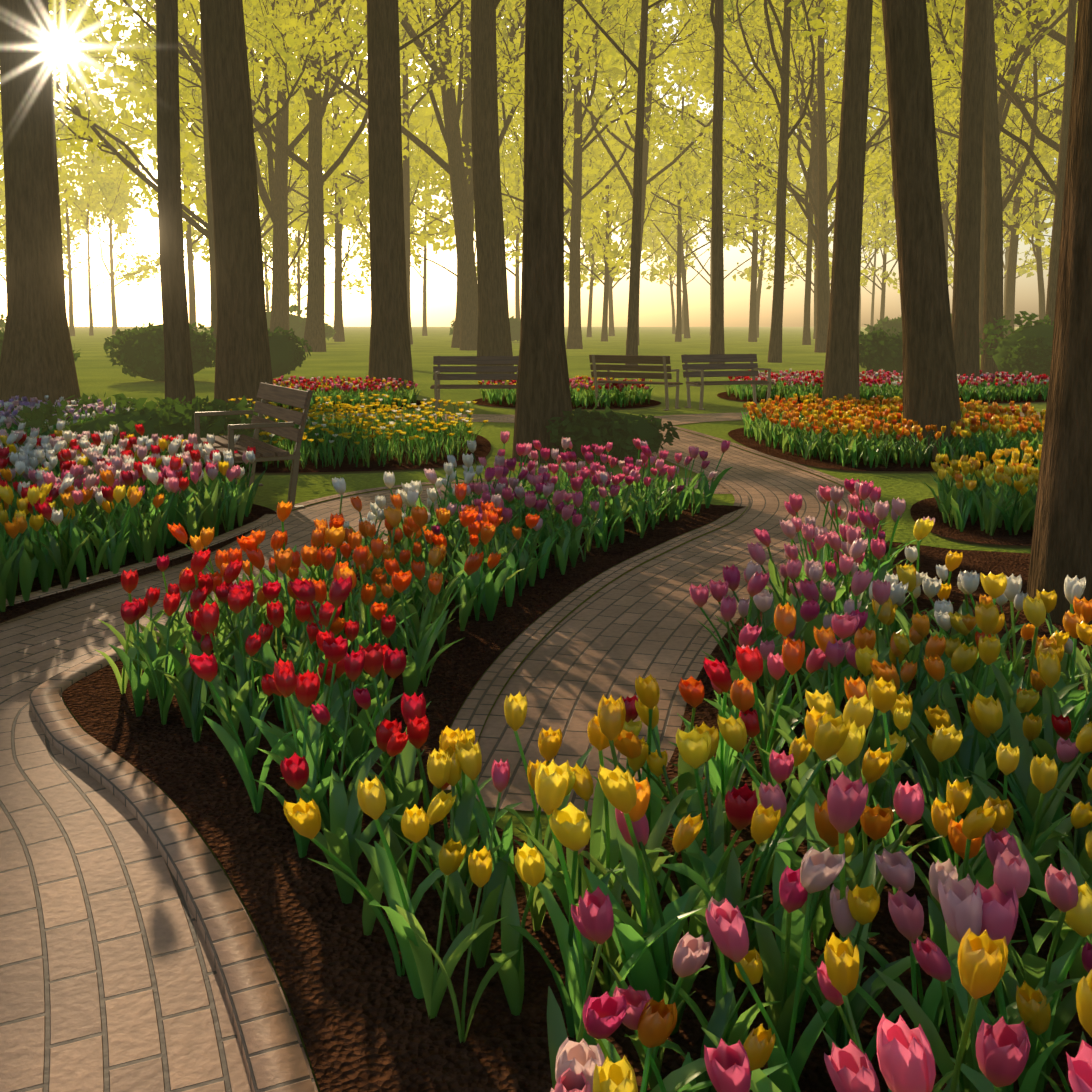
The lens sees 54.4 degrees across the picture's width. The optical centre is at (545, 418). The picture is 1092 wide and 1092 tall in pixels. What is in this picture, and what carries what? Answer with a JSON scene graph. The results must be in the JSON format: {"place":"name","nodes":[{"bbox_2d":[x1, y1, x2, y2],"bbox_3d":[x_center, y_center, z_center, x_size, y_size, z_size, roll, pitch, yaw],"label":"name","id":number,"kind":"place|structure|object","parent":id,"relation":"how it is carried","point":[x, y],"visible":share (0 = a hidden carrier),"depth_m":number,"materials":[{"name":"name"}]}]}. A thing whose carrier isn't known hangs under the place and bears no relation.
{"place":"outdoors","nodes":[
{"label":"outdoors","id":0,"kind":"place"},
{"bbox_2d":[0,478,731,1091],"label":"path","id":1,"kind":"structure","parent":0,"point":[108,978],"depth_m":2.57,"materials":[{"name":"brick"}]},
{"bbox_2d":[275,476,576,512],"bbox_3d":[-1.810,0.986,4.969,2.600,0.001,10.966,1,5,12],"label":"border","id":2,"kind":"object","parent":1,"relation":"on","point":[335,496],"visible":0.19,"depth_m":9.02,"materials":[{"name":"brick"}]},
{"bbox_2d":[6,413,862,814],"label":"path","id":3,"kind":"structure","parent":0,"point":[614,639],"depth_m":5.02,"materials":[{"name":"brick"}]},
{"bbox_2d":[0,327,1046,1091],"bbox_3d":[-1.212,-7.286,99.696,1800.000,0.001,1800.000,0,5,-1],"label":"ground","id":4,"kind":"structure","parent":0,"point":[98,375],"depth_m":22.34,"materials":[{"name":"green plant"}]},
{"bbox_2d":[0,314,6,331],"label":"hedge","id":5,"kind":"object","parent":4,"relation":"on","point":[2,323],"visible":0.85,"depth_m":76.56,"materials":[{"name":"green plant"}]},
{"bbox_2d":[0,329,79,361],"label":"shrub","id":6,"kind":"object","parent":4,"relation":"on","point":[76,355],"depth_m":25.55,"materials":[{"name":"green plant"}]},
{"bbox_2d":[0,0,80,413],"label":"tree","id":7,"kind":"object","parent":4,"relation":"on","point":[37,359],"visible":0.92,"depth_m":17.25,"materials":[{"name":"brown plant"}]},
{"bbox_2d":[0,395,134,449],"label":"flowers","id":8,"kind":"object","parent":4,"relation":"on","point":[9,424],"visible":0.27,"depth_m":13.21,"materials":[{"name":"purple plant"}]},
{"bbox_2d":[0,504,276,622],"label":"bed soil","id":9,"kind":"structure","parent":4,"relation":"on","point":[26,607],"depth_m":6.06,"materials":[{"name":"brown soil"}]},
{"bbox_2d":[0,420,265,611],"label":"tulips","id":10,"kind":"object","parent":9,"relation":"on","point":[69,505],"visible":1,"depth_m":6.65,"materials":[{"name":"multicoloured plant"}]},
{"bbox_2d":[6,514,278,605],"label":"kerb","id":11,"kind":"structure","parent":4,"relation":"on","point":[265,520],"depth_m":6.22,"materials":[{"name":"brick"}]},
{"bbox_2d":[13,392,276,464],"bbox_3d":[-4.119,0.125,10.806,2.779,0.800,1.860,0,5,-1],"label":"shrub","id":12,"kind":"object","parent":4,"relation":"on","point":[165,418],"visible":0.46,"depth_m":10.52,"materials":[{"name":"green plant"}]},
{"bbox_2d":[103,322,215,380],"bbox_3d":[-9.795,-1.696,27.207,3.278,1.559,2.530,0,5,-1],"label":"shrub","id":13,"kind":"object","parent":4,"relation":"on","point":[140,352],"visible":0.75,"depth_m":26.64,"materials":[{"name":"green plant"}]},
{"bbox_2d":[156,0,195,408],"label":"tree","id":14,"kind":"object","parent":4,"relation":"on","point":[179,376],"visible":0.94,"depth_m":15.35,"materials":[{"name":"brown plant"}]},
{"bbox_2d":[29,520,434,1091],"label":"kerb","id":15,"kind":"structure","parent":4,"relation":"on","point":[272,1055],"depth_m":2.61,"materials":[{"name":"brick"}]},
{"bbox_2d":[199,0,272,410],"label":"tree","id":16,"kind":"object","parent":4,"relation":"on","point":[243,364],"visible":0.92,"depth_m":17.14,"materials":[{"name":"brown plant"}]},
{"bbox_2d":[194,382,312,508],"bbox_3d":[-2.449,0.211,8.756,0.693,0.939,1.500,-3,6,-29],"label":"bench","id":17,"kind":"object","parent":4,"relation":"on","point":[285,396],"visible":0.67,"depth_m":8.48,"materials":[{"name":"brown wood"}]},
{"bbox_2d":[204,304,335,340],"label":"hedge","id":18,"kind":"object","parent":4,"relation":"on","point":[297,324],"visible":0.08,"depth_m":83.82,"materials":[{"name":"green plant"}]},
{"bbox_2d":[268,326,312,377],"bbox_3d":[-7.595,-1.750,28.430,2.772,1.445,1.976,-5,7,-44],"label":"shrub","id":19,"kind":"object","parent":4,"relation":"on","point":[287,352],"visible":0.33,"depth_m":28.04,"materials":[{"name":"green plant"}]},
{"bbox_2d":[209,400,425,410],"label":"bed soil","id":20,"kind":"structure","parent":4,"relation":"on","point":[418,402],"depth_m":18.51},
{"bbox_2d":[272,375,420,409],"bbox_3d":[-4.117,-0.509,19.341,3.770,0.465,3.564,0,5,-1],"label":"tulip bed","id":21,"kind":"object","parent":20,"relation":"on","point":[348,390],"visible":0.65,"depth_m":18.61,"materials":[{"name":"red plant"}]},
{"bbox_2d":[59,494,610,1091],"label":"border","id":22,"kind":"object","parent":4,"relation":"on","point":[275,978],"visible":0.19,"depth_m":2.22,"materials":[{"name":"stone"}]},
{"bbox_2d":[203,424,490,472],"bbox_3d":[-2.419,0.304,12.711,3.562,0.001,5.058,0,5,-1],"label":"soil bed","id":23,"kind":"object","parent":4,"relation":"on","point":[483,448],"depth_m":10.96,"materials":[{"name":"brown soil"}]},
{"bbox_2d":[202,392,488,469],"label":"daffodils","id":24,"kind":"object","parent":23,"relation":"on","point":[335,429],"visible":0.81,"depth_m":11.66,"materials":[{"name":"yellow plant"}]},
{"bbox_2d":[367,0,413,394],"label":"tree","id":25,"kind":"object","parent":4,"relation":"on","point":[390,352],"visible":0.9,"depth_m":21.36,"materials":[{"name":"brown plant"}]},
{"bbox_2d":[366,0,461,49],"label":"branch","id":26,"kind":"object","parent":4,"relation":"on","point":[406,44],"visible":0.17,"depth_m":36.89,"materials":[{"name":"brown plant"}]},
{"bbox_2d":[430,356,518,411],"bbox_3d":[-1.109,-0.538,17.321,1.500,0.939,0.693,0,5,-1],"label":"bench","id":27,"kind":"object","parent":4,"relation":"on","point":[470,360],"visible":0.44,"depth_m":17.52,"materials":[{"name":"brown wood"}]},
{"bbox_2d":[449,316,520,341],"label":"hedge","id":28,"kind":"object","parent":4,"relation":"on","point":[515,325],"visible":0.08,"depth_m":89.13,"materials":[{"name":"green plant"}]},
{"bbox_2d":[471,0,514,373],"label":"tree","id":29,"kind":"object","parent":4,"relation":"on","point":[494,336],"visible":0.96,"depth_m":27.90,"materials":[{"name":"brown plant"}]},
{"bbox_2d":[0,0,1077,354],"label":"trees","id":30,"kind":"object","parent":4,"relation":"on","point":[292,106],"visible":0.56,"depth_m":65.33,"materials":[{"name":"yellow plant"}]},
{"bbox_2d":[512,0,572,462],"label":"tree","id":31,"kind":"object","parent":4,"relation":"on","point":[543,395],"visible":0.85,"depth_m":10.97,"materials":[{"name":"brown plant"}]},
{"bbox_2d":[473,396,660,408],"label":"bed soil","id":32,"kind":"structure","parent":4,"relation":"on","point":[480,401],"depth_m":18.97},
{"bbox_2d":[478,375,652,407],"bbox_3d":[0.326,-0.550,19.798,3.274,0.467,3.497,0,5,-1],"label":"tulip bed","id":33,"kind":"object","parent":32,"relation":"on","point":[581,393],"visible":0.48,"depth_m":18.97,"materials":[{"name":"green plant"}]},
{"bbox_2d":[62,502,1091,1091],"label":"bed soil","id":34,"kind":"structure","parent":4,"relation":"on","point":[362,1018],"depth_m":2.60,"materials":[{"name":"brown soil"}]},
{"bbox_2d":[94,431,1091,1091],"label":"tulips","id":35,"kind":"object","parent":34,"relation":"on","point":[830,639],"visible":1,"depth_m":2.62,"materials":[{"name":"multicoloured plant"}]},
{"bbox_2d":[445,452,748,789],"bbox_3d":[0.767,0.615,9.158,1.831,0.001,11.963,0,5,2],"label":"border","id":36,"kind":"object","parent":4,"relation":"on","point":[475,709],"visible":0.65,"depth_m":4.97,"materials":[{"name":"brick"}]},
{"bbox_2d":[545,405,679,464],"bbox_3d":[0.709,0.179,11.111,1.448,0.670,1.305,0,5,-1],"label":"bush","id":37,"kind":"object","parent":4,"relation":"on","point":[620,431],"visible":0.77,"depth_m":10.69,"materials":[{"name":"green plant"}]},
{"bbox_2d":[589,354,682,410],"bbox_3d":[1.550,-0.628,18.346,1.500,0.939,0.693,3,6,29],"label":"bench","id":38,"kind":"object","parent":4,"relation":"on","point":[633,359],"visible":0.83,"depth_m":18.11,"materials":[{"name":"brown wood"}]},
{"bbox_2d":[575,0,846,364],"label":"tree","id":39,"kind":"object","parent":4,"relation":"on","point":[632,323],"visible":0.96,"depth_m":35.21,"materials":[{"name":"brown plant"}]},
{"bbox_2d":[709,0,724,363],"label":"tree","id":40,"kind":"object","parent":4,"relation":"on","point":[717,325],"visible":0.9,"depth_m":35.24,"materials":[{"name":"brown plant"}]},
{"bbox_2d":[681,354,773,409],"bbox_3d":[3.158,-0.639,18.468,1.500,0.939,0.693,-2,5,-21],"label":"bench","id":41,"kind":"object","parent":4,"relation":"on","point":[696,370],"visible":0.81,"depth_m":18.56,"materials":[{"name":"brown wood"}]},
{"bbox_2d":[635,424,874,781],"bbox_3d":[1.690,0.584,9.512,2.125,0.001,12.963,0,5,4],"label":"border","id":42,"kind":"object","parent":4,"relation":"on","point":[671,704],"visible":0.54,"depth_m":4.41,"materials":[{"name":"brick"}]},
{"bbox_2d":[703,0,825,362],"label":"tree","id":43,"kind":"object","parent":4,"relation":"on","point":[775,350],"visible":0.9,"depth_m":40.66,"materials":[{"name":"green plant"}]},
{"bbox_2d":[822,0,872,405],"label":"tree","id":44,"kind":"object","parent":4,"relation":"on","point":[841,374],"visible":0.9,"depth_m":18.71,"materials":[{"name":"brown plant"}]},
{"bbox_2d":[859,327,902,376],"bbox_3d":[9.008,-1.639,27.099,2.971,1.451,2.501,0,5,-1],"label":"shrub","id":45,"kind":"object","parent":4,"relation":"on","point":[880,348],"visible":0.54,"depth_m":26.46,"materials":[{"name":"green plant"}]},
{"bbox_2d":[717,391,1046,403],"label":"bed soil","id":46,"kind":"structure","parent":4,"relation":"on","point":[723,395],"depth_m":20.25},
{"bbox_2d":[724,369,1048,401],"bbox_3d":[7.091,-0.714,21.676,7.200,0.466,5.077,0,5,-1],"label":"tulip bed","id":47,"kind":"object","parent":46,"relation":"on","point":[986,386],"visible":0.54,"depth_m":20.20,"materials":[{"name":"pink plant"}]},
{"bbox_2d":[728,427,1037,471],"bbox_3d":[4.380,0.285,12.930,4.108,0.001,5.304,0,5,-1],"label":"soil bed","id":48,"kind":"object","parent":4,"relation":"on","point":[737,435],"depth_m":11.12,"materials":[{"name":"brown soil"}]},
{"bbox_2d":[740,393,1045,467],"bbox_3d":[4.419,0.058,12.874,3.980,0.463,5.056,0,5,-1],"label":"tulip bed","id":49,"kind":"object","parent":48,"relation":"on","point":[841,426],"visible":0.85,"depth_m":11.44,"materials":[{"name":"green plant"}]},
{"bbox_2d":[882,0,961,459],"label":"tree","id":50,"kind":"object","parent":4,"relation":"on","point":[930,390],"visible":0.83,"depth_m":11.07,"materials":[{"name":"brown plant"}]},
{"bbox_2d":[864,313,1009,336],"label":"hedge","id":51,"kind":"object","parent":4,"relation":"on","point":[885,323],"visible":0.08,"depth_m":59.83,"materials":[{"name":"green plant"}]},
{"bbox_2d":[951,0,987,393],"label":"tree","id":52,"kind":"object","parent":4,"relation":"on","point":[965,306],"visible":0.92,"depth_m":21.53,"materials":[{"name":"brown plant"}]},
{"bbox_2d":[910,496,1032,545],"bbox_3d":[4.561,0.710,8.071,3.876,0.001,2.522,0,5,-1],"label":"soil bed","id":53,"kind":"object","parent":4,"relation":"on","point":[925,508],"depth_m":7.33,"materials":[{"name":"brown soil"}]},
{"bbox_2d":[925,440,1041,535],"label":"yellow tulips","id":54,"kind":"object","parent":53,"relation":"on","point":[1004,494],"visible":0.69,"depth_m":7.50,"materials":[{"name":"green plant"}]},
{"bbox_2d":[980,0,1003,373],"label":"tree","id":55,"kind":"object","parent":4,"relation":"on","point":[993,276],"visible":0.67,"depth_m":29.61,"materials":[{"name":"brown plant"}]},
{"bbox_2d":[979,311,1053,386],"bbox_3d":[11.452,-1.544,24.125,2.827,1.792,2.813,0,5,-1],"label":"shrub","id":56,"kind":"object","parent":4,"relation":"on","point":[1027,346],"visible":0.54,"depth_m":23.65,"materials":[{"name":"green plant"}]},
{"bbox_2d":[1026,0,1091,624],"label":"tree","id":57,"kind":"object","parent":4,"relation":"on","point":[1061,547],"visible":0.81,"depth_m":4.95,"materials":[{"name":"brown plant"}]},
{"bbox_2d":[0,0,1064,326],"label":"sky","id":58,"kind":"structure","parent":0,"point":[139,305],"materials":[{"name":"white"}]},
{"bbox_2d":[52,32,65,54],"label":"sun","id":59,"kind":"object","parent":58,"relation":"in","point":[61,46],"visible":0.02,"depth_m":1894.14,"materials":[{"name":"white"}]},
{"bbox_2d":[646,412,1040,424],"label":"path","id":60,"kind":"structure","parent":0,"point":[685,419],"depth_m":16.39,"materials":[{"name":"brick"}]}
]}

